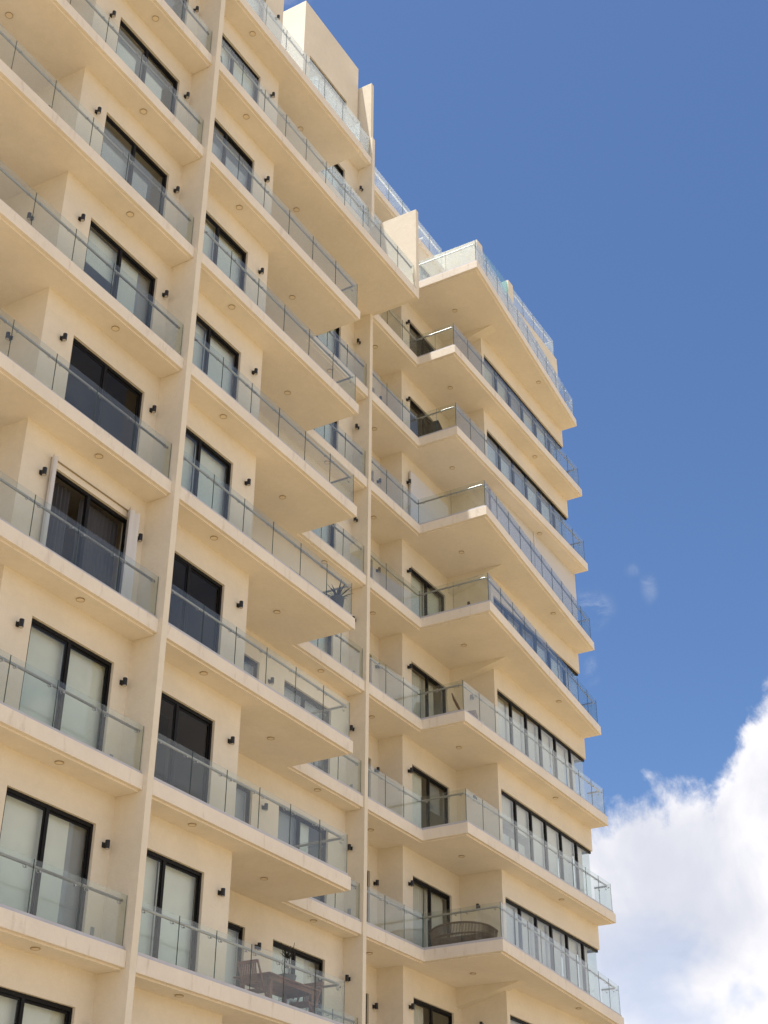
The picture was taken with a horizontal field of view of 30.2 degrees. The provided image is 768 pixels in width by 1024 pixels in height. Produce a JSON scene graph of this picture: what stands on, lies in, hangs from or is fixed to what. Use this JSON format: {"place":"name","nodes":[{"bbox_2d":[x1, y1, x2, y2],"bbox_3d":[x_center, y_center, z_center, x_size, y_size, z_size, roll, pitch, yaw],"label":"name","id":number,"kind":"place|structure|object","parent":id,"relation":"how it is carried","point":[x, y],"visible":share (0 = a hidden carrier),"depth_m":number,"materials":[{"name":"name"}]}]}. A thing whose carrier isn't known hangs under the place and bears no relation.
{"place":"outdoors","nodes":[
{"label":"outdoors","id":0,"kind":"place"},
{"bbox_2d":[430,420,441,432],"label":"lounge chair","id":1,"kind":"object","parent":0,"point":[433,427],"visible":0.13,"depth_m":45.55,"materials":[{"name":"brown fabric"}]},
{"bbox_2d":[451,693,477,718],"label":"deck chair","id":2,"kind":"object","parent":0,"point":[473,713],"visible":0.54,"depth_m":40.32,"materials":[{"name":"white wood"}]},
{"bbox_2d":[283,0,767,1023],"label":"sky","id":3,"kind":"structure","parent":0,"point":[606,161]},
{"bbox_3d":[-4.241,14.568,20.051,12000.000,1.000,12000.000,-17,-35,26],"label":"ground","id":4,"kind":"structure","parent":0,"visible":0},
{"bbox_2d":[0,0,623,1023],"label":"apartment building","id":5,"kind":"structure","parent":4,"relation":"on","point":[256,336],"depth_m":33.86,"materials":[{"name":"beige paint"}]},
{"bbox_2d":[0,987,72,1023],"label":"sliding door","id":6,"kind":"structure","parent":5,"relation":"in","point":[30,1009],"depth_m":23.02,"materials":[{"name":"white glass"}]},
{"bbox_2d":[0,787,93,930],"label":"sliding door","id":7,"kind":"structure","parent":5,"relation":"in","point":[51,836],"depth_m":24.21,"materials":[{"name":"glass"}]},
{"bbox_2d":[19,618,111,750],"bbox_3d":[-5.804,3.325,25.610,0.175,2.194,2.260,-17,-35,26],"label":"sliding door","id":8,"kind":"structure","parent":5,"relation":"in","point":[82,677],"depth_m":25.85,"materials":[{"name":"glass"}]},
{"bbox_2d":[45,471,126,592],"bbox_3d":[-5.820,0.638,27.254,0.243,2.194,2.260,-17,-35,26],"label":"sliding door","id":9,"kind":"structure","parent":5,"relation":"in","point":[91,558],"depth_m":27.63,"materials":[{"name":"black metal"}]},
{"bbox_2d":[64,338,141,452],"bbox_3d":[-5.734,-2.079,28.848,0.076,2.194,2.260,-17,-35,26],"label":"sliding door","id":10,"kind":"structure","parent":5,"relation":"in","point":[106,369],"depth_m":29.27,"materials":[{"name":"black metal"}]},
{"bbox_2d":[84,220,154,327],"bbox_3d":[-5.763,-4.762,30.499,0.175,2.194,2.260,-17,-35,26],"label":"sliding door","id":11,"kind":"structure","parent":5,"relation":"in","point":[122,292],"depth_m":30.93,"materials":[{"name":"clear glass"}]},
{"bbox_2d":[101,115,166,216],"bbox_3d":[-5.749,-7.458,32.129,0.175,2.194,2.260,-17,-35,26],"label":"sliding door","id":12,"kind":"structure","parent":5,"relation":"in","point":[107,153],"depth_m":32.35,"materials":[{"name":"black metal"}]},
{"bbox_2d":[116,20,177,114],"bbox_3d":[-5.735,-10.154,33.758,0.175,2.194,2.260,-17,-35,26],"label":"sliding door","id":13,"kind":"structure","parent":5,"relation":"in","point":[121,51],"depth_m":34.12,"materials":[{"name":"black metal"}]},
{"bbox_2d":[138,849,201,971],"bbox_3d":[-4.181,7.424,26.183,0.175,2.164,2.300,-17,-35,26],"label":"sliding door","id":14,"kind":"structure","parent":5,"relation":"in","point":[175,881],"depth_m":26.62,"materials":[{"name":"glass"}]},
{"bbox_2d":[181,0,186,22],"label":"sliding door","id":15,"kind":"structure","parent":5,"relation":"in","point":[185,1],"depth_m":36.40,"materials":[{"name":"glass"}]},
{"bbox_2d":[161,693,212,802],"bbox_3d":[-4.125,4.716,27.791,0.076,2.164,2.300,-17,-35,26],"label":"sliding door","id":16,"kind":"structure","parent":5,"relation":"in","point":[177,705],"depth_m":28.34,"materials":[{"name":"black metal"}]},
{"bbox_2d":[174,553,221,652],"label":"sliding door","id":17,"kind":"structure","parent":5,"relation":"in","point":[190,568],"depth_m":30.02,"materials":[{"name":"black metal"}]},
{"bbox_2d":[181,428,230,519],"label":"sliding door","id":18,"kind":"structure","parent":5,"relation":"in","point":[202,487],"depth_m":31.65,"materials":[{"name":"black metal"}]},
{"bbox_2d":[192,316,238,399],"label":"sliding door","id":19,"kind":"structure","parent":5,"relation":"in","point":[211,367],"depth_m":33.32,"materials":[{"name":"black metal"}]},
{"bbox_2d":[202,213,245,291],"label":"sliding door","id":20,"kind":"structure","parent":5,"relation":"in","point":[222,260],"depth_m":34.99,"materials":[{"name":"glass"}]},
{"bbox_2d":[212,121,252,192],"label":"sliding door","id":21,"kind":"structure","parent":5,"relation":"in","point":[216,151],"depth_m":36.59,"materials":[{"name":"black metal"}]},
{"bbox_2d":[224,922,242,986],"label":"terrace door","id":22,"kind":"structure","parent":5,"relation":"in","point":[233,929],"depth_m":30.52,"materials":[{"name":"glass"}]},
{"bbox_2d":[220,35,258,102],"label":"sliding door","id":23,"kind":"structure","parent":5,"relation":"in","point":[234,69],"depth_m":38.32,"materials":[{"name":"glass"}]},
{"bbox_2d":[235,784,250,823],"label":"terrace door","id":24,"kind":"structure","parent":5,"relation":"in","point":[239,802],"depth_m":32.25,"materials":[{"name":"grey glass"}]},
{"bbox_2d":[243,655,257,677],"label":"terrace door","id":25,"kind":"structure","parent":5,"relation":"in","point":[247,668],"depth_m":33.97,"materials":[{"name":"glass"}]},
{"bbox_2d":[237,959,266,996],"bbox_3d":[-2.600,9.526,28.462,0.495,0.974,0.618,-15,-34,23],"label":"folding chair","id":26,"kind":"object","parent":5,"relation":"on","point":[244,969],"visible":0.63,"depth_m":28.41,"materials":[{"name":"brown wood"}]},
{"bbox_2d":[246,0,263,20],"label":"sliding door","id":27,"kind":"structure","parent":5,"relation":"in","point":[254,4],"depth_m":40.33,"materials":[{"name":"black glass"}]},
{"bbox_2d":[233,972,320,1011],"bbox_3d":[-2.187,10.008,29.056,0.900,0.740,1.890,-17,-35,26],"label":"dining table","id":28,"kind":"object","parent":5,"relation":"on","point":[273,983],"visible":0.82,"depth_m":29.25,"materials":[{"name":"brown wood"}]},
{"bbox_2d":[278,942,296,980],"bbox_3d":[-2.042,9.589,30.045,0.429,0.991,0.420,-17,-35,26],"label":"potted plant","id":29,"kind":"object","parent":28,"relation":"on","point":[287,955],"visible":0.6,"depth_m":30.03,"materials":[{"name":"green plant"}]},
{"bbox_2d":[272,940,322,1015],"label":"sliding door","id":30,"kind":"structure","parent":5,"relation":"in","point":[299,959],"depth_m":32.54,"materials":[{"name":"glass"}]},
{"bbox_2d":[278,806,325,902],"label":"sliding door","id":31,"kind":"structure","parent":5,"relation":"in","point":[302,825],"depth_m":33.87,"materials":[{"name":"glass"}]},
{"bbox_2d":[289,982,323,1012],"bbox_3d":[-1.627,10.251,29.654,0.495,0.974,0.618,-14,-34,22],"label":"folding chair","id":32,"kind":"object","parent":5,"relation":"on","point":[305,1003],"visible":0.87,"depth_m":29.66,"materials":[{"name":"brown wood"}]},
{"bbox_2d":[284,682,328,773],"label":"sliding door","id":33,"kind":"structure","parent":5,"relation":"in","point":[301,702],"depth_m":35.66,"materials":[{"name":"black glass"}]},
{"bbox_2d":[310,636,330,655],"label":"sliding door","id":34,"kind":"structure","parent":5,"relation":"in","point":[322,641],"depth_m":37.40,"materials":[{"name":"black glass"}]},
{"bbox_2d":[312,524,333,547],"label":"sliding door","id":35,"kind":"structure","parent":5,"relation":"in","point":[325,530],"depth_m":39.10,"materials":[{"name":"black glass"}]},
{"bbox_2d":[314,421,336,448],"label":"sliding door","id":36,"kind":"structure","parent":5,"relation":"in","point":[328,429],"depth_m":40.82,"materials":[{"name":"black glass"}]},
{"bbox_2d":[309,58,344,122],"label":"sliding door","id":37,"kind":"structure","parent":5,"relation":"in","point":[312,75],"depth_m":47.05,"materials":[{"name":"black glass"}]},
{"bbox_2d":[316,328,338,358],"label":"sliding door","id":38,"kind":"structure","parent":5,"relation":"in","point":[322,337],"depth_m":42.49,"materials":[{"name":"black metal"}]},
{"bbox_2d":[321,164,342,196],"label":"sliding door","id":39,"kind":"structure","parent":5,"relation":"in","point":[325,172],"depth_m":45.86,"materials":[{"name":"clear glass"}]},
{"bbox_2d":[324,579,352,607],"bbox_3d":[-1.182,2.104,34.359,0.858,0.864,0.663,6,-32,-9],"label":"agave plant","id":40,"kind":"object","parent":5,"relation":"on","point":[338,598],"visible":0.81,"depth_m":34.22,"materials":[{"name":"green plant"}]},
{"bbox_2d":[366,994,366,1023],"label":"terrace door","id":41,"kind":"structure","parent":5,"relation":"in","point":[366,994],"depth_m":35.91,"materials":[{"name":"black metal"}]},
{"bbox_2d":[367,872,367,921],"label":"terrace door","id":42,"kind":"structure","parent":5,"relation":"in","point":[367,872],"depth_m":37.35,"materials":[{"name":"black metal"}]},
{"bbox_2d":[368,759,368,796],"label":"terrace door","id":43,"kind":"structure","parent":5,"relation":"in","point":[368,759],"depth_m":39.04,"materials":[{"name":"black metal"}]},
{"bbox_2d":[410,400,431,435],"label":"sliding door","id":44,"kind":"structure","parent":5,"relation":"in","point":[418,409],"depth_m":46.76,"materials":[{"name":"black metal"}]},
{"bbox_2d":[409,323,434,354],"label":"sliding door","id":45,"kind":"structure","parent":5,"relation":"in","point":[423,341],"depth_m":48.45,"materials":[{"name":"black metal"}]},
{"bbox_2d":[419,266,429,279],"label":"sliding door","id":46,"kind":"structure","parent":5,"relation":"in","point":[422,270],"depth_m":50.20,"materials":[{"name":"glass"}]},
{"bbox_2d":[411,569,443,616],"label":"sliding door","id":47,"kind":"structure","parent":5,"relation":"in","point":[430,601],"depth_m":43.57,"materials":[{"name":"glass"}]},
{"bbox_2d":[412,664,445,717],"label":"sliding door","id":48,"kind":"structure","parent":5,"relation":"in","point":[418,684],"depth_m":41.87,"materials":[{"name":"clear glass"}]},
{"bbox_2d":[412,766,447,826],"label":"sliding door","id":49,"kind":"structure","parent":5,"relation":"in","point":[432,791],"depth_m":40.20,"materials":[{"name":"glass"}]},
{"bbox_2d":[413,877,449,947],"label":"sliding door","id":50,"kind":"structure","parent":5,"relation":"in","point":[433,905],"depth_m":38.62,"materials":[{"name":"white glass"}]},
{"bbox_2d":[414,998,451,1023],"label":"sliding door","id":51,"kind":"structure","parent":5,"relation":"in","point":[418,1012],"depth_m":37.06,"materials":[{"name":"black metal"}]},
{"bbox_2d":[430,921,497,945],"bbox_3d":[2.011,11.070,36.805,1.836,0.678,1.148,-17,-35,26],"label":"wicker sofa","id":52,"kind":"object","parent":5,"relation":"on","point":[486,932],"visible":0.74,"depth_m":36.44,"materials":[{"name":"wicker"}]},
{"bbox_2d":[510,1016,528,1023],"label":"corner window","id":53,"kind":"structure","parent":5,"relation":"in","point":[511,1017],"depth_m":38.47,"materials":[{"name":"black metal"}]},
{"bbox_2d":[484,357,561,456],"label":"corner window","id":54,"kind":"structure","parent":5,"relation":"in","point":[500,390],"depth_m":51.45,"materials":[{"name":"black metal"}]},
{"bbox_2d":[487,432,566,533],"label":"corner window","id":55,"kind":"structure","parent":5,"relation":"in","point":[503,467],"depth_m":49.80,"materials":[{"name":"black metal"}]},
{"bbox_2d":[493,597,577,691],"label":"corner window","id":56,"kind":"structure","parent":5,"relation":"in","point":[565,678],"depth_m":47.36,"materials":[{"name":"clear glass"}]},
{"bbox_2d":[497,690,583,791],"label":"corner window","id":57,"kind":"structure","parent":5,"relation":"in","point":[516,737],"depth_m":44.91,"materials":[{"name":"glass"}]},
{"bbox_2d":[501,790,590,892],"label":"corner window","id":58,"kind":"structure","parent":5,"relation":"in","point":[518,814],"depth_m":43.36,"materials":[{"name":"white glass"}]},
{"bbox_2d":[505,898,597,992],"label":"corner window","id":59,"kind":"structure","parent":5,"relation":"in","point":[568,946],"depth_m":41.77,"materials":[{"name":"white glass"}]}
]}

